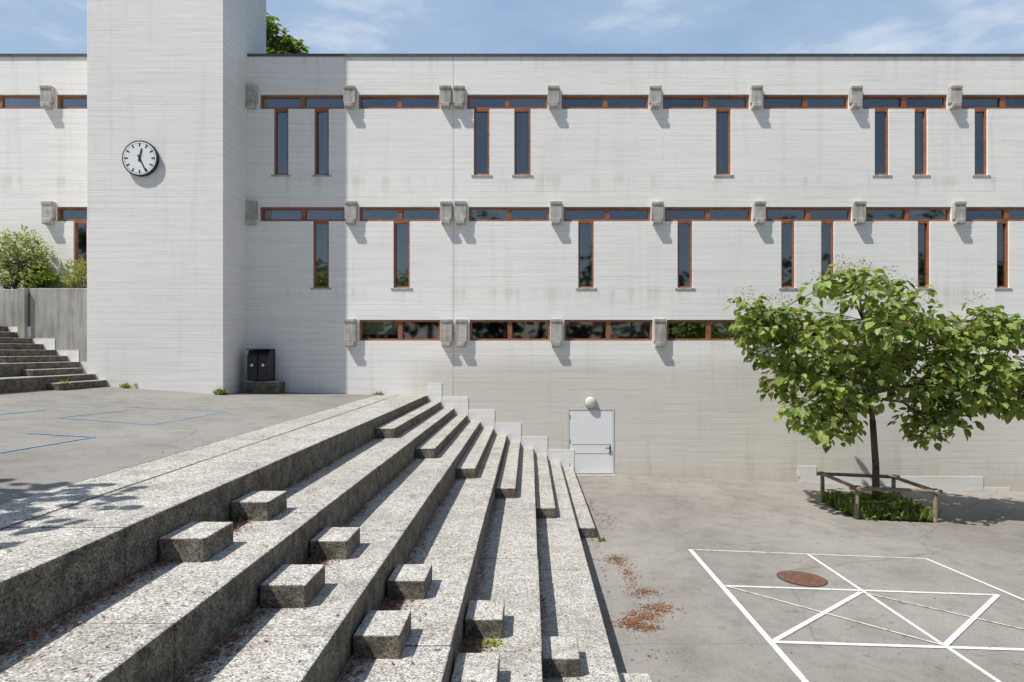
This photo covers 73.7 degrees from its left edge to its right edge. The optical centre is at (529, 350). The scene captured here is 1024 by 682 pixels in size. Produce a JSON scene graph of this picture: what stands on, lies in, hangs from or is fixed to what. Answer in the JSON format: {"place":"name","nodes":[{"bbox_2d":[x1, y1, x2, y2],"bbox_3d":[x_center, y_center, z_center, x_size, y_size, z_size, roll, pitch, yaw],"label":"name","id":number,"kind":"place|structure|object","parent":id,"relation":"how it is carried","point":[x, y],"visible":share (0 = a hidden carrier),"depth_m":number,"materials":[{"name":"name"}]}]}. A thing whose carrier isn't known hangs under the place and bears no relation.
{"place":"outdoors","nodes":[
{"label":"outdoors","id":0,"kind":"place"},
{"bbox_2d":[0,387,374,504],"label":"terrace pavement","id":1,"kind":"structure","parent":0,"point":[116,445],"depth_m":11.92,"materials":[{"name":"concrete"}]},
{"bbox_2d":[0,288,86,361],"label":"panels","id":2,"kind":"object","parent":1,"relation":"on","point":[59,315],"visible":0.52,"depth_m":19.72,"materials":[{"name":"concrete"}]},
{"bbox_2d":[0,326,106,392],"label":"entrance steps","id":3,"kind":"structure","parent":1,"relation":"on","point":[26,364],"depth_m":18.10,"materials":[{"name":"grey concrete"}]},
{"bbox_2d":[8,327,86,373],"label":"plinth","id":4,"kind":"structure","parent":3,"relation":"attached to","point":[49,344],"depth_m":19.70,"materials":[{"name":"paint"}]},
{"bbox_2d":[56,379,73,386],"bbox_3d":[-12.157,0.863,17.776,0.471,0.280,0.379,0,0,28],"label":"weed tuft","id":5,"kind":"object","parent":1,"relation":"on","point":[61,381],"visible":0.33,"depth_m":17.76,"materials":[{"name":"green plant"}]},
{"bbox_2d":[3,404,226,451],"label":"blue terrace markings","id":6,"kind":"object","parent":1,"relation":"on","point":[97,420],"visible":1,"depth_m":12.49,"materials":[{"name":"paint"}]},
{"bbox_2d":[119,383,135,387],"bbox_3d":[-11.366,0.986,19.310,0.416,0.179,0.267,0,0,-38],"label":"weed tuft","id":7,"kind":"object","parent":1,"relation":"on","point":[125,385],"visible":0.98,"depth_m":19.27,"materials":[{"name":"green plant"}]},
{"bbox_2d":[87,0,265,393],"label":"clock tower","id":8,"kind":"structure","parent":1,"relation":"on","point":[167,274],"depth_m":19.34,"materials":[{"name":"paint"}]},
{"bbox_2d":[122,140,158,176],"bbox_3d":[-10.993,-5.423,19.276,1.000,1.000,0.129,0,0,0],"label":"wall clock","id":9,"kind":"object","parent":8,"relation":"attached to","point":[140,158],"depth_m":19.23,"materials":[{"name":"white plastic"}]},
{"bbox_2d":[212,388,230,394],"bbox_3d":[-8.704,1.148,19.241,0.461,0.217,0.365,0,0,-43],"label":"weed tuft","id":10,"kind":"object","parent":1,"relation":"on","point":[219,392],"visible":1,"depth_m":19.20,"materials":[{"name":"green plant"}]},
{"bbox_2d":[245,349,284,393],"bbox_3d":[-7.930,0.655,20.475,0.960,1.410,0.650,0,0,0],"label":"litter bin","id":11,"kind":"object","parent":1,"relation":"on","point":[261,368],"visible":0.95,"depth_m":20.23,"materials":[{"name":"black metal"}]},
{"bbox_2d":[0,0,1023,53],"label":"sky","id":12,"kind":"structure","parent":0,"point":[26,26],"materials":[{"name":"blue"}]},
{"bbox_2d":[7,473,1023,681],"bbox_3d":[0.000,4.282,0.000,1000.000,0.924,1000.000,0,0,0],"label":"ground","id":13,"kind":"structure","parent":0,"point":[715,634],"depth_m":11.64,"materials":[{"name":"grey asphalt"}]},
{"bbox_2d":[266,13,308,53],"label":"tree behind building","id":14,"kind":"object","parent":13,"relation":"on","point":[284,44],"visible":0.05,"depth_m":42.84,"materials":[{"name":"green plant"}]},
{"bbox_2d":[0,395,651,681],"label":"tiered steps","id":15,"kind":"structure","parent":13,"relation":"on","point":[82,541],"depth_m":6.83,"materials":[{"name":"grey concrete"}]},
{"bbox_2d":[478,637,502,647],"bbox_3d":[-0.401,2.997,6.969,0.267,0.113,0.197,0,0,-19],"label":"moss tuft","id":16,"kind":"object","parent":15,"relation":"on","point":[484,642],"visible":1,"depth_m":6.97,"materials":[{"name":"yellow plant"}]},
{"bbox_2d":[0,419,934,681],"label":"fallen leaves","id":17,"kind":"object","parent":13,"relation":"on","point":[387,599],"visible":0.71,"depth_m":6.80,"materials":[{"name":"brown plant"}]},
{"bbox_2d":[0,57,1023,491],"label":"walls","id":18,"kind":"structure","parent":13,"relation":"on","point":[694,409],"depth_m":21.00,"materials":[{"name":"white paint"}]},
{"bbox_2d":[39,85,966,346],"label":"brackets","id":19,"kind":"object","parent":18,"relation":"attached to","point":[47,101],"visible":0.84,"depth_m":20.86,"materials":[{"name":"concrete"}]},
{"bbox_2d":[0,95,1023,340],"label":"window frames","id":20,"kind":"structure","parent":18,"relation":"attached to","point":[400,219],"depth_m":21.06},
{"bbox_2d":[0,54,1023,56],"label":"roof","id":21,"kind":"structure","parent":18,"relation":"on","point":[576,55],"depth_m":20.96,"materials":[{"name":"metal"}]},
{"bbox_2d":[5,98,1023,338],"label":"window panes","id":22,"kind":"object","parent":18,"relation":"attached to","point":[535,330],"visible":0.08,"depth_m":23.57,"materials":[{"name":"grey glass"}]},
{"bbox_2d":[6,98,1023,336],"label":"window blinds","id":23,"kind":"object","parent":18,"relation":"attached to","point":[629,329],"depth_m":21.20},
{"bbox_2d":[83,175,1011,289],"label":"window sills","id":24,"kind":"structure","parent":18,"relation":"attached to","point":[675,288],"depth_m":20.98,"materials":[{"name":"grey concrete"}]},
{"bbox_2d":[585,396,595,407],"bbox_3d":[1.869,1.587,20.940,0.358,0.358,0.160,0,0,0],"label":"wall lamp","id":25,"kind":"object","parent":18,"relation":"attached to","point":[590,401],"visible":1,"depth_m":20.89,"materials":[{"name":"white glass"}]},
{"bbox_2d":[568,409,615,475],"bbox_3d":[1.889,2.856,20.945,1.487,2.128,0.390,0,0,0],"label":"door","id":26,"kind":"structure","parent":18,"relation":"attached to","point":[591,438],"depth_m":21.00,"materials":[{"name":"white paint"}]},
{"bbox_2d":[275,367,1009,490],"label":"plinth","id":27,"kind":"structure","parent":18,"relation":"attached to","point":[539,444],"depth_m":20.98,"materials":[{"name":"paint"}]},
{"bbox_2d":[591,535,606,542],"bbox_3d":[1.400,3.773,13.680,0.246,0.100,0.264,0,0,-33],"label":"weed tuft","id":28,"kind":"object","parent":13,"relation":"on","point":[601,539],"visible":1,"depth_m":13.68,"materials":[{"name":"green plant"}]},
{"bbox_2d":[777,571,827,586],"bbox_3d":[4.651,3.890,11.654,0.820,0.041,0.820,0,0,0],"label":"manhole cover","id":29,"kind":"object","parent":13,"relation":"on","point":[800,578],"visible":1,"depth_m":11.62,"materials":[{"name":"metal"}]},
{"bbox_2d":[688,549,1023,681],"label":"court markings","id":30,"kind":"object","parent":13,"relation":"on","point":[945,644],"visible":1,"depth_m":9.90,"materials":[{"name":"white paint"}]},
{"bbox_2d":[723,254,1023,501],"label":"young street tree","id":31,"kind":"object","parent":13,"relation":"on","point":[883,359],"visible":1,"depth_m":16.48,"materials":[{"name":"green plant"}]},
{"bbox_2d":[823,502,932,521],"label":"tree pit soil","id":32,"kind":"object","parent":13,"relation":"on","point":[879,518],"visible":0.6,"depth_m":16.36,"materials":[{"name":"brown soil"}]},
{"bbox_2d":[822,490,939,521],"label":"ground cover plants","id":33,"kind":"object","parent":32,"relation":"on","point":[897,502],"visible":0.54,"depth_m":16.89,"materials":[{"name":"green plant"}]},
{"bbox_2d":[816,471,942,522],"bbox_3d":[8.760,3.720,17.260,2.204,0.984,2.200,0,0,0],"label":"tree guard","id":34,"kind":"object","parent":13,"relation":"on","point":[936,492],"visible":0.85,"depth_m":16.34,"materials":[{"name":"brown wood"}]},
{"bbox_3d":[-18.279,-0.430,20.535,11.442,2.500,0.910,0,0,0],"label":"planting bed","id":35,"kind":"object","parent":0,"visible":0},
{"bbox_2d":[0,224,56,288],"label":"willow shrub","id":36,"kind":"object","parent":35,"relation":"on","point":[13,277],"visible":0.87,"depth_m":20.29,"materials":[{"name":"green plant"}]},
{"bbox_2d":[19,259,62,287],"bbox_3d":[-14.484,-2.185,20.304,1.206,1.040,1.054,0,0,0],"label":"green shrub","id":37,"kind":"object","parent":35,"relation":"on","point":[44,278],"visible":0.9,"depth_m":20.16,"materials":[{"name":"green plant"}]},
{"bbox_2d":[59,258,86,287],"bbox_3d":[-13.387,-2.156,20.286,1.241,1.268,1.114,0,0,0],"label":"dry shrub","id":38,"kind":"object","parent":35,"relation":"on","point":[76,278],"visible":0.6,"depth_m":20.20,"materials":[{"name":"green plant"}]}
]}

